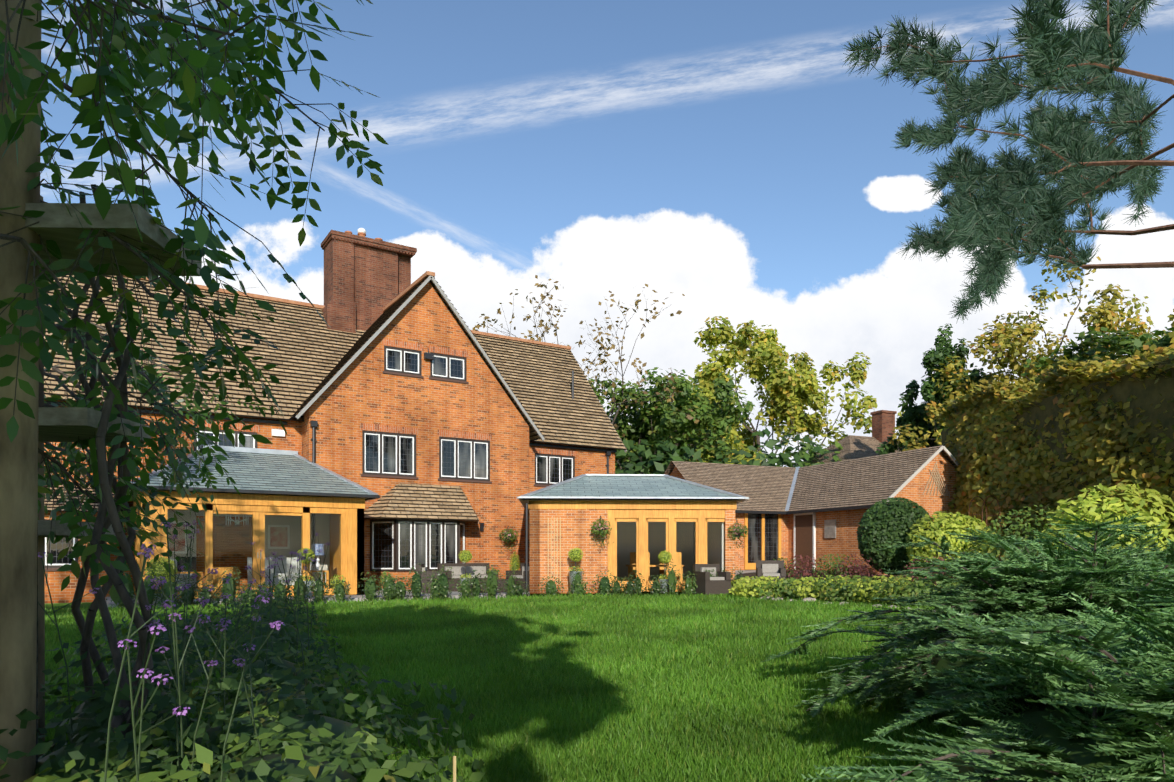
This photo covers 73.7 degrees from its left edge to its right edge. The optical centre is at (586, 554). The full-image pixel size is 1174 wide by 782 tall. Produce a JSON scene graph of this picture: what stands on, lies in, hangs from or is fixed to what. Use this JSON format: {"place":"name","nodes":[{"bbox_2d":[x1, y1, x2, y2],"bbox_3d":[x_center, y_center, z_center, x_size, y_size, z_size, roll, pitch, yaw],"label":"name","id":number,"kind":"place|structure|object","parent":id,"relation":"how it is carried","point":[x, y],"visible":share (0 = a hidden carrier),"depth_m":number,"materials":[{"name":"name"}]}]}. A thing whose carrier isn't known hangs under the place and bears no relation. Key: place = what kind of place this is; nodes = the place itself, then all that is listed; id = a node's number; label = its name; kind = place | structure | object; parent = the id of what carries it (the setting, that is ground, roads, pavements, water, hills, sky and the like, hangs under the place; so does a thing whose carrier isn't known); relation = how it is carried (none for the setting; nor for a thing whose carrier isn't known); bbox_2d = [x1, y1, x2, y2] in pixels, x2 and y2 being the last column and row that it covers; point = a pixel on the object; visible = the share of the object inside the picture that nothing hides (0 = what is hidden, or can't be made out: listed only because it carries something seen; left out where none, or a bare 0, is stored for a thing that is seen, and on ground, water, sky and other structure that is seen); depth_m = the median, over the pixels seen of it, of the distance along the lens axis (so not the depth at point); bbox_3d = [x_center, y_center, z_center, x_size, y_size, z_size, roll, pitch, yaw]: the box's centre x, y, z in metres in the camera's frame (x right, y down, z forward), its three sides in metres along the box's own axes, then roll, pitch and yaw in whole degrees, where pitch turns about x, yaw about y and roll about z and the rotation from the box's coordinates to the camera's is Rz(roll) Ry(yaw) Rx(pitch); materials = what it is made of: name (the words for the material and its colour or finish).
{"place":"outdoors","nodes":[
{"label":"outdoors","id":0,"kind":"place"},
{"bbox_2d":[0,0,44,781],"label":"rustic log posts","id":1,"kind":"object","parent":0,"point":[20,459],"visible":0.67,"depth_m":3.20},
{"bbox_2d":[177,557,196,571],"bbox_3d":[-10.252,0.244,20.053,0.440,0.383,0.155,0,0,-32],"label":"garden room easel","id":2,"kind":"object","parent":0,"point":[180,563],"depth_m":20.04,"materials":[{"name":"wood"}]},
{"bbox_2d":[45,592,731,716],"bbox_3d":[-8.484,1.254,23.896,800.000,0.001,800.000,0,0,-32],"label":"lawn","id":3,"kind":"structure","parent":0,"point":[60,605],"depth_m":20.04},
{"bbox_2d":[36,533,37,762],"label":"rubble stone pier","id":4,"kind":"structure","parent":3,"relation":"on","point":[37,658],"depth_m":3.44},
{"bbox_2d":[44,511,109,603],"bbox_3d":[-16.040,0.104,19.286,7.300,2.600,1.700,0,0,-32],"label":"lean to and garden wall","id":5,"kind":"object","parent":3,"relation":"on","point":[55,580],"visible":0.04,"depth_m":20.24,"materials":[{"name":"brick"}]},
{"bbox_2d":[69,184,153,739],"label":"wisteria stems","id":6,"kind":"object","parent":3,"relation":"on","point":[107,482],"visible":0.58,"depth_m":4.21,"materials":[{"name":"brown plant"}]},
{"bbox_2d":[25,203,201,536],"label":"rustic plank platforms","id":7,"kind":"object","parent":3,"relation":"on","point":[61,228],"visible":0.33,"depth_m":3.49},
{"bbox_2d":[0,0,371,583],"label":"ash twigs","id":8,"kind":"object","parent":7,"relation":"attached to","point":[24,242],"visible":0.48,"depth_m":3.42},
{"bbox_2d":[0,0,388,604],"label":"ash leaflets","id":9,"kind":"object","parent":8,"relation":"attached to","point":[210,63],"visible":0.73,"depth_m":3.36,"materials":[{"name":"plant"}]},
{"bbox_2d":[0,674,254,781],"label":"shrub","id":10,"kind":"object","parent":3,"relation":"on","point":[120,744],"depth_m":3.44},
{"bbox_2d":[0,748,287,781],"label":"shrub","id":11,"kind":"object","parent":3,"relation":"on","point":[70,764],"visible":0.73,"depth_m":2.78,"materials":[{"name":"green plant"}]},
{"bbox_2d":[45,618,250,714],"bbox_3d":[-3.576,1.065,6.457,1.636,1.108,1.771,0,0,-32],"label":"shrub","id":12,"kind":"object","parent":3,"relation":"on","point":[122,637],"depth_m":6.28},
{"bbox_2d":[38,624,262,763],"bbox_3d":[-2.914,1.064,4.944,1.664,1.271,1.643,0,0,-32],"label":"shrub","id":13,"kind":"object","parent":3,"relation":"on","point":[57,657],"depth_m":4.75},
{"bbox_2d":[94,610,241,670],"bbox_3d":[-4.444,1.086,8.414,1.458,0.986,1.448,0,0,-32],"label":"shrub","id":14,"kind":"object","parent":3,"relation":"on","point":[180,635],"depth_m":8.22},
{"bbox_2d":[114,598,268,643],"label":"shrub","id":15,"kind":"object","parent":3,"relation":"on","point":[197,603],"depth_m":10.68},
{"bbox_2d":[106,566,350,606],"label":"plants","id":16,"kind":"object","parent":3,"relation":"on","point":[254,593],"depth_m":18.61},
{"bbox_2d":[145,556,177,585],"bbox_3d":[-10.040,0.396,18.466,0.709,0.716,0.733,0,0,-32],"label":"topiary ball","id":17,"kind":"object","parent":16,"relation":"attached to","point":[161,566],"depth_m":18.30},
{"bbox_2d":[113,668,387,778],"bbox_3d":[-1.882,1.091,4.388,1.538,0.833,1.468,0,0,-32],"label":"shrub","id":18,"kind":"object","parent":3,"relation":"on","point":[158,731],"depth_m":4.21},
{"bbox_2d":[199,594,331,651],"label":"shrub","id":19,"kind":"object","parent":3,"relation":"on","point":[325,631],"depth_m":9.74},
{"bbox_2d":[50,669,483,781],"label":"shrub","id":20,"kind":"object","parent":3,"relation":"on","point":[262,771],"depth_m":3.21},
{"bbox_2d":[193,601,342,676],"bbox_3d":[-3.209,1.099,7.929,1.436,1.264,1.312,0,0,-32],"label":"shrub","id":21,"kind":"object","parent":3,"relation":"on","point":[288,617],"depth_m":7.77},
{"bbox_2d":[178,627,359,704],"bbox_3d":[-2.612,1.114,6.456,1.492,1.043,1.636,0,0,-32],"label":"shrub","id":22,"kind":"object","parent":3,"relation":"on","point":[281,646],"depth_m":6.31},
{"bbox_2d":[222,583,316,616],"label":"shrub","id":23,"kind":"object","parent":3,"relation":"on","point":[287,600],"depth_m":15.23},
{"bbox_2d":[219,588,320,629],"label":"shrub","id":24,"kind":"object","parent":3,"relation":"on","point":[289,612],"depth_m":12.17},
{"bbox_2d":[157,647,395,758],"bbox_3d":[-2.057,1.090,5.203,1.488,0.942,1.526,0,0,-32],"label":"shrub","id":25,"kind":"object","parent":3,"relation":"on","point":[309,653],"depth_m":5.08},
{"bbox_2d":[135,725,485,781],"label":"shrub","id":26,"kind":"object","parent":3,"relation":"on","point":[204,756],"visible":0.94,"depth_m":2.54,"materials":[{"name":"green plant"}]},
{"bbox_2d":[141,662,483,781],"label":"shrub","id":27,"kind":"object","parent":3,"relation":"on","point":[310,695],"depth_m":4.00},
{"bbox_2d":[105,590,529,607],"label":"patio paving","id":28,"kind":"structure","parent":3,"relation":"on","point":[353,597],"depth_m":20.63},
{"bbox_2d":[416,560,785,594],"bbox_3d":[0.424,0.649,23.546,10.801,0.950,2.853,0,0,4],"label":"rattan furniture","id":29,"kind":"object","parent":28,"relation":"on","point":[706,584],"visible":0.38,"depth_m":22.56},
{"bbox_2d":[422,564,779,579],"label":"outdoor cushions","id":30,"kind":"object","parent":29,"relation":"on","point":[769,569],"visible":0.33,"depth_m":23.86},
{"bbox_2d":[44,400,614,588],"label":"house walls","id":31,"kind":"structure","parent":3,"relation":"on","point":[590,462],"depth_m":23.83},
{"bbox_2d":[44,485,114,511],"bbox_3d":[-13.882,-1.496,20.645,2.600,0.800,1.713,0,0,-32],"label":"lean to roof stone tiles","id":32,"kind":"object","parent":31,"relation":"attached to","point":[49,505],"visible":0.06,"depth_m":20.55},
{"bbox_2d":[45,371,549,570],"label":"window sills","id":33,"kind":"structure","parent":31,"relation":"attached to","point":[362,475],"depth_m":25.69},
{"bbox_2d":[45,348,572,564],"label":"window frames","id":34,"kind":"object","parent":31,"relation":"in","point":[400,351],"depth_m":25.80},
{"bbox_2d":[47,350,571,563],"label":"window panes","id":35,"kind":"structure","parent":34,"relation":"in","point":[389,442],"depth_m":25.69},
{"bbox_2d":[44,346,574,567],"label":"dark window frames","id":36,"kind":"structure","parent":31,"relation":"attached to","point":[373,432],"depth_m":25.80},
{"bbox_2d":[46,401,616,452],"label":"house gutters","id":37,"kind":"object","parent":31,"relation":"attached to","point":[286,423],"visible":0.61,"depth_m":24.14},
{"bbox_2d":[44,275,626,449],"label":"stone roof tiles","id":38,"kind":"object","parent":31,"relation":"on","point":[311,356],"visible":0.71,"depth_m":26.78,"materials":[{"name":"tile"}]},
{"bbox_2d":[123,271,570,349],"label":"roof ridge tiles","id":39,"kind":"object","parent":38,"relation":"on","point":[388,305],"visible":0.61,"depth_m":28.30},
{"bbox_2d":[321,230,416,332],"bbox_3d":[-8.345,-9.316,29.750,3.350,4.840,1.540,0,0,-32],"label":"house chimney","id":40,"kind":"object","parent":38,"relation":"on","point":[367,280],"visible":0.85,"depth_m":29.06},
{"bbox_2d":[295,275,626,452],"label":"house verges","id":41,"kind":"structure","parent":38,"relation":"attached to","point":[370,340],"depth_m":25.68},
{"bbox_2d":[120,371,610,574],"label":"downpipes","id":42,"kind":"object","parent":31,"relation":"attached to","point":[313,424],"visible":0.33,"depth_m":23.86,"materials":[{"name":"black metal"}]},
{"bbox_2d":[192,338,575,455],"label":"window lintels","id":43,"kind":"structure","parent":31,"relation":"attached to","point":[411,430],"depth_m":25.81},
{"bbox_2d":[154,571,668,602],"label":"plant pots","id":44,"kind":"object","parent":3,"relation":"on","point":[310,593],"visible":0.33,"depth_m":22.59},
{"bbox_2d":[357,563,528,601],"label":"shrubs","id":45,"kind":"object","parent":3,"relation":"on","point":[450,592],"depth_m":20.91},
{"bbox_2d":[45,592,978,781],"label":"lawn grass","id":46,"kind":"structure","parent":3,"relation":"on","point":[614,687],"depth_m":7.29,"materials":[{"name":"plant"}]},
{"bbox_2d":[38,520,329,781],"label":"verbena","id":47,"kind":"object","parent":46,"relation":"on","point":[177,665],"depth_m":3.31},
{"bbox_2d":[530,509,734,593],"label":"brick wall","id":48,"kind":"structure","parent":3,"relation":"on","point":[575,529],"depth_m":23.19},
{"bbox_2d":[525,504,527,592],"bbox_3d":[-1.774,-0.146,23.026,0.080,2.700,0.080,0,0,-32],"label":"drainpipe","id":49,"kind":"object","parent":48,"relation":"attached to","point":[526,542],"visible":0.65,"depth_m":23.00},
{"bbox_2d":[548,517,560,584],"bbox_3d":[-0.967,-0.096,23.110,0.384,2.000,0.024,0,0,-2],"label":"garden room bamboo trellis","id":50,"kind":"object","parent":48,"relation":"attached to","point":[554,548],"visible":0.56,"depth_m":23.10,"materials":[{"name":"brown"}]},
{"bbox_2d":[503,516,742,540],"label":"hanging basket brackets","id":51,"kind":"object","parent":48,"relation":"attached to","point":[740,533],"visible":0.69,"depth_m":23.26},
{"bbox_2d":[587,531,613,545],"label":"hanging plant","id":52,"kind":"object","parent":51,"relation":"attached to","point":[603,539],"visible":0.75,"depth_m":22.92,"materials":[{"name":"green plant"}]},
{"bbox_2d":[590,518,611,535],"bbox_3d":[0.399,-0.789,22.861,0.651,0.542,0.699,0,0,-32],"label":"hanging basket","id":53,"kind":"object","parent":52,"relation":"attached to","point":[601,522],"depth_m":22.73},
{"bbox_2d":[528,500,736,591],"bbox_3d":[1.258,-0.251,25.834,6.189,2.710,5.260,0,0,-2],"label":"wooden facade frame","id":54,"kind":"object","parent":48,"relation":"attached to","point":[671,513],"visible":0.58,"depth_m":23.29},
{"bbox_2d":[520,476,744,510],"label":"roof","id":55,"kind":"structure","parent":54,"relation":"on","point":[624,486],"depth_m":24.16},
{"bbox_2d":[517,474,748,506],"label":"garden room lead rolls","id":56,"kind":"object","parent":48,"relation":"on","point":[737,496],"visible":0.67,"depth_m":23.44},
{"bbox_2d":[538,561,743,596],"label":"shrubs","id":57,"kind":"object","parent":3,"relation":"on","point":[635,591],"depth_m":22.38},
{"bbox_2d":[615,437,703,473],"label":"hedge belt","id":58,"kind":"object","parent":3,"relation":"on","point":[655,459],"visible":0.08,"depth_m":40.84,"materials":[{"name":"green plant"}]},
{"bbox_2d":[615,402,759,470],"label":"tree","id":59,"kind":"object","parent":3,"relation":"on","point":[746,434],"depth_m":65.29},
{"bbox_2d":[731,576,792,598],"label":"shrub","id":60,"kind":"object","parent":3,"relation":"on","point":[745,592],"depth_m":20.69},
{"bbox_2d":[703,428,832,467],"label":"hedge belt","id":61,"kind":"object","parent":3,"relation":"on","point":[781,459],"visible":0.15,"depth_m":42.94,"materials":[{"name":"green plant"}]},
{"bbox_2d":[688,316,877,464],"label":"tree","id":62,"kind":"object","parent":3,"relation":"on","point":[766,350],"depth_m":59.23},
{"bbox_2d":[752,577,824,599],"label":"shrub","id":63,"kind":"object","parent":3,"relation":"on","point":[779,584],"depth_m":20.12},
{"bbox_2d":[776,440,842,466],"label":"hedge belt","id":64,"kind":"object","parent":3,"relation":"on","point":[809,456],"visible":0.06,"depth_m":43.74,"materials":[{"name":"green plant"}]},
{"bbox_2d":[788,575,860,601],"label":"bed ground cover","id":65,"kind":"object","parent":3,"relation":"on","point":[805,589],"depth_m":19.57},
{"bbox_2d":[810,575,890,603],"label":"bed ground cover","id":66,"kind":"object","parent":3,"relation":"on","point":[829,596],"depth_m":18.99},
{"bbox_2d":[846,575,924,604],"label":"bed ground cover","id":67,"kind":"object","parent":3,"relation":"on","point":[867,594],"depth_m":18.32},
{"bbox_2d":[872,575,962,607],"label":"bed ground cover","id":68,"kind":"object","parent":3,"relation":"on","point":[882,592],"depth_m":17.42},
{"bbox_2d":[761,510,1173,729],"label":"conifer","id":69,"kind":"object","parent":3,"relation":"on","point":[951,564],"depth_m":5.40,"materials":[{"name":"plant"}]},
{"bbox_2d":[801,592,1173,781],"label":"conifer","id":70,"kind":"object","parent":3,"relation":"on","point":[1021,637],"depth_m":3.10,"materials":[{"name":"plant"}]},
{"bbox_2d":[881,522,1169,644],"bbox_3d":[5.746,0.790,8.550,4.571,2.231,4.832,0,0,-32],"label":"shrub","id":71,"kind":"object","parent":3,"relation":"on","point":[1033,556],"depth_m":8.74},
{"bbox_2d":[888,256,1173,450],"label":"copper tree","id":72,"kind":"object","parent":3,"relation":"on","point":[1003,338],"depth_m":32.21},
{"bbox_2d":[931,331,1173,559],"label":"beech hedge","id":73,"kind":"object","parent":3,"relation":"on","point":[998,464],"depth_m":21.07,"materials":[{"name":"plant"}]},
{"bbox_2d":[1021,326,1173,384],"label":"tree","id":74,"kind":"object","parent":3,"relation":"on","point":[1123,343],"depth_m":22.84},
{"bbox_2d":[371,571,414,589],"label":"brick wall","id":75,"kind":"structure","parent":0,"point":[397,574],"depth_m":24.73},
{"bbox_2d":[302,281,528,586],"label":"house gable walls","id":76,"kind":"structure","parent":0,"point":[362,388],"depth_m":26.00,"materials":[{"name":"brick"}]},
{"bbox_2d":[370,519,464,571],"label":"dark bay frames","id":77,"kind":"structure","parent":76,"relation":"attached to","point":[395,545],"depth_m":24.85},
{"bbox_2d":[372,521,464,568],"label":"white bay casements","id":78,"kind":"object","parent":77,"relation":"in","point":[414,543],"visible":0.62,"depth_m":24.86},
{"bbox_2d":[374,523,463,567],"bbox_3d":[-5.289,-0.286,25.393,3.075,1.420,0.709,0,0,-32],"label":"window glass","id":79,"kind":"object","parent":78,"relation":"in","point":[382,545],"visible":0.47,"depth_m":24.87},
{"bbox_2d":[364,483,478,521],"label":"stone roof tiles","id":80,"kind":"object","parent":76,"relation":"attached to","point":[425,502],"visible":0.94,"depth_m":25.20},
{"bbox_2d":[473,275,699,436],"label":"bare tree","id":81,"kind":"object","parent":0,"point":[671,399],"depth_m":41.47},
{"bbox_2d":[40,0,1173,466],"label":"sky","id":82,"kind":"structure","parent":0,"point":[726,156],"materials":[{"name":"blue"}]},
{"bbox_2d":[626,552,684,580],"bbox_3d":[2.208,0.444,25.497,1.800,1.040,1.900,0,0,-2],"label":"garden room dining set","id":83,"kind":"object","parent":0,"point":[631,566],"depth_m":25.00,"materials":[{"name":"brown wood"}]},
{"bbox_2d":[588,367,755,473],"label":"green tree","id":84,"kind":"object","parent":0,"point":[672,420],"depth_m":43.79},
{"bbox_2d":[739,570,958,606],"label":"bed soil","id":85,"kind":"structure","parent":0,"point":[754,574],"depth_m":25.99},
{"bbox_2d":[785,554,826,581],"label":"bed perennial","id":86,"kind":"object","parent":85,"relation":"on","point":[804,572],"visible":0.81,"depth_m":22.99,"materials":[{"name":"red plant"}]},
{"bbox_2d":[670,452,957,574],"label":"annex walls","id":87,"kind":"structure","parent":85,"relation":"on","point":[844,541],"depth_m":26.66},
{"bbox_2d":[744,513,780,569],"bbox_3d":[6.542,-0.556,29.134,1.630,2.220,0.080,0,0,-24],"label":"window frame","id":88,"kind":"object","parent":87,"relation":"attached to","point":[749,566],"visible":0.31,"depth_m":29.08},
{"bbox_2d":[748,513,777,562],"bbox_3d":[6.538,-0.586,29.143,1.414,1.880,0.218,0,0,-32],"label":"window","id":89,"kind":"structure","parent":88,"relation":"in","point":[754,537],"depth_m":29.11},
{"bbox_2d":[735,505,871,514],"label":"annex gutters","id":90,"kind":"object","parent":87,"relation":"attached to","point":[810,511],"visible":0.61,"depth_m":28.04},
{"bbox_2d":[794,512,815,569],"bbox_3d":[7.977,-0.486,28.715,0.070,2.080,1.155,0,0,-24],"label":"door frame","id":91,"kind":"object","parent":87,"relation":"in","point":[814,534],"visible":0.59,"depth_m":28.21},
{"bbox_2d":[795,514,812,569],"bbox_3d":[7.986,-0.446,28.719,0.060,2.000,0.995,0,0,-24],"label":"door","id":92,"kind":"structure","parent":91,"relation":"in","point":[804,535],"depth_m":28.68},
{"bbox_2d":[664,445,957,511],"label":"clay roof tiles","id":93,"kind":"object","parent":87,"relation":"on","point":[870,480],"visible":0.48,"depth_m":29.27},
{"bbox_2d":[824,519,835,537],"bbox_3d":[8.530,-0.896,27.449,0.040,0.640,0.559,0,0,-24],"label":"wall plaque","id":94,"kind":"object","parent":87,"relation":"attached to","point":[829,528],"visible":1,"depth_m":27.41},
{"bbox_2d":[886,446,958,501],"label":"annex verge edges","id":95,"kind":"object","parent":87,"relation":"attached to","point":[936,453],"visible":0.5,"depth_m":25.52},
{"bbox_2d":[923,462,949,495],"bbox_3d":[11.629,-2.525,26.047,1.221,1.116,0.020,0,0,-24],"label":"annex gable trellis","id":96,"kind":"object","parent":87,"relation":"attached to","point":[937,480],"visible":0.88,"depth_m":26.05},
{"bbox_2d":[811,554,859,579],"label":"bed perennial","id":97,"kind":"object","parent":85,"relation":"on","point":[833,565],"visible":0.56,"depth_m":22.47,"materials":[{"name":"green plant"}]},
{"bbox_2d":[834,554,883,581],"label":"bed perennial","id":98,"kind":"object","parent":85,"relation":"on","point":[859,568],"visible":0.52,"depth_m":21.98,"materials":[{"name":"red plant"}]},
{"bbox_2d":[856,497,930,574],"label":"clipped ball shrub","id":99,"kind":"object","parent":85,"relation":"on","point":[875,523],"depth_m":21.60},
{"bbox_2d":[905,511,1000,585],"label":"bush","id":100,"kind":"object","parent":85,"relation":"on","point":[935,529],"depth_m":20.12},
{"bbox_2d":[968,505,1077,565],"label":"fuchsia shrub","id":101,"kind":"object","parent":85,"relation":"on","point":[1007,531],"depth_m":17.81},
{"bbox_2d":[1036,483,1173,561],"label":"laurel shrub","id":102,"kind":"object","parent":85,"relation":"on","point":[1093,512],"depth_m":16.54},
{"bbox_2d":[803,435,915,462],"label":"house roof tiles","id":103,"kind":"object","parent":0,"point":[854,447],"visible":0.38,"depth_m":44.60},
{"bbox_2d":[870,410,896,443],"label":"house chimney","id":104,"kind":"object","parent":103,"relation":"on","point":[883,423],"visible":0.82,"depth_m":45.86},
{"bbox_2d":[875,324,991,454],"bbox_3d":[16.434,-4.769,35.953,4.050,11.747,6.808,0,0,-32],"label":"tree","id":105,"kind":"object","parent":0,"point":[932,360],"depth_m":35.73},
{"bbox_2d":[841,0,1173,323],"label":"pine tree","id":106,"kind":"object","parent":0,"point":[993,210],"depth_m":13.53,"materials":[{"name":"plant"}]},
{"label":"garden room floor","id":107,"kind":"structure","parent":0,"visible":0},
{"bbox_2d":[170,557,317,590],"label":"chairs","id":108,"kind":"object","parent":107,"relation":"on","point":[287,562],"depth_m":22.12,"materials":[{"name":"fabric"}]},
{"bbox_2d":[133,490,364,598],"bbox_3d":[-9.548,-0.226,22.026,5.440,2.660,4.020,0,0,-32],"label":"garden room oak frame","id":109,"kind":"object","parent":107,"relation":"on","point":[347,519],"visible":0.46,"depth_m":20.66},
{"bbox_2d":[168,524,286,550],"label":"garden room pictures","id":110,"kind":"object","parent":109,"relation":"attached to","point":[276,533],"depth_m":24.13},
{"bbox_2d":[171,521,289,553],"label":"garden room picture mounts","id":111,"kind":"object","parent":109,"relation":"attached to","point":[269,526],"depth_m":24.14,"materials":[{"name":"white paint"}]},
{"bbox_2d":[126,450,371,498],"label":"extension roof","id":112,"kind":"structure","parent":109,"relation":"on","point":[262,471],"depth_m":21.75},
{"bbox_2d":[126,485,379,500],"bbox_3d":[-9.445,-1.606,21.863,6.110,0.080,4.305,0,0,-32],"label":"gutter","id":113,"kind":"object","parent":109,"relation":"attached to","point":[370,497],"visible":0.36,"depth_m":20.26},
{"bbox_2d":[168,509,339,586],"bbox_3d":[-9.621,-0.296,22.039,5.110,2.480,3.900,0,0,-32],"label":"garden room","id":114,"kind":"object","parent":109,"relation":"in","point":[294,523],"depth_m":24.08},
{"bbox_2d":[131,445,377,494],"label":"garden room hips","id":115,"kind":"object","parent":109,"relation":"on","point":[257,450],"visible":0.5,"depth_m":23.55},
{"bbox_2d":[177,567,328,590],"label":"garden room oak tables","id":116,"kind":"object","parent":107,"relation":"on","point":[222,570],"depth_m":21.69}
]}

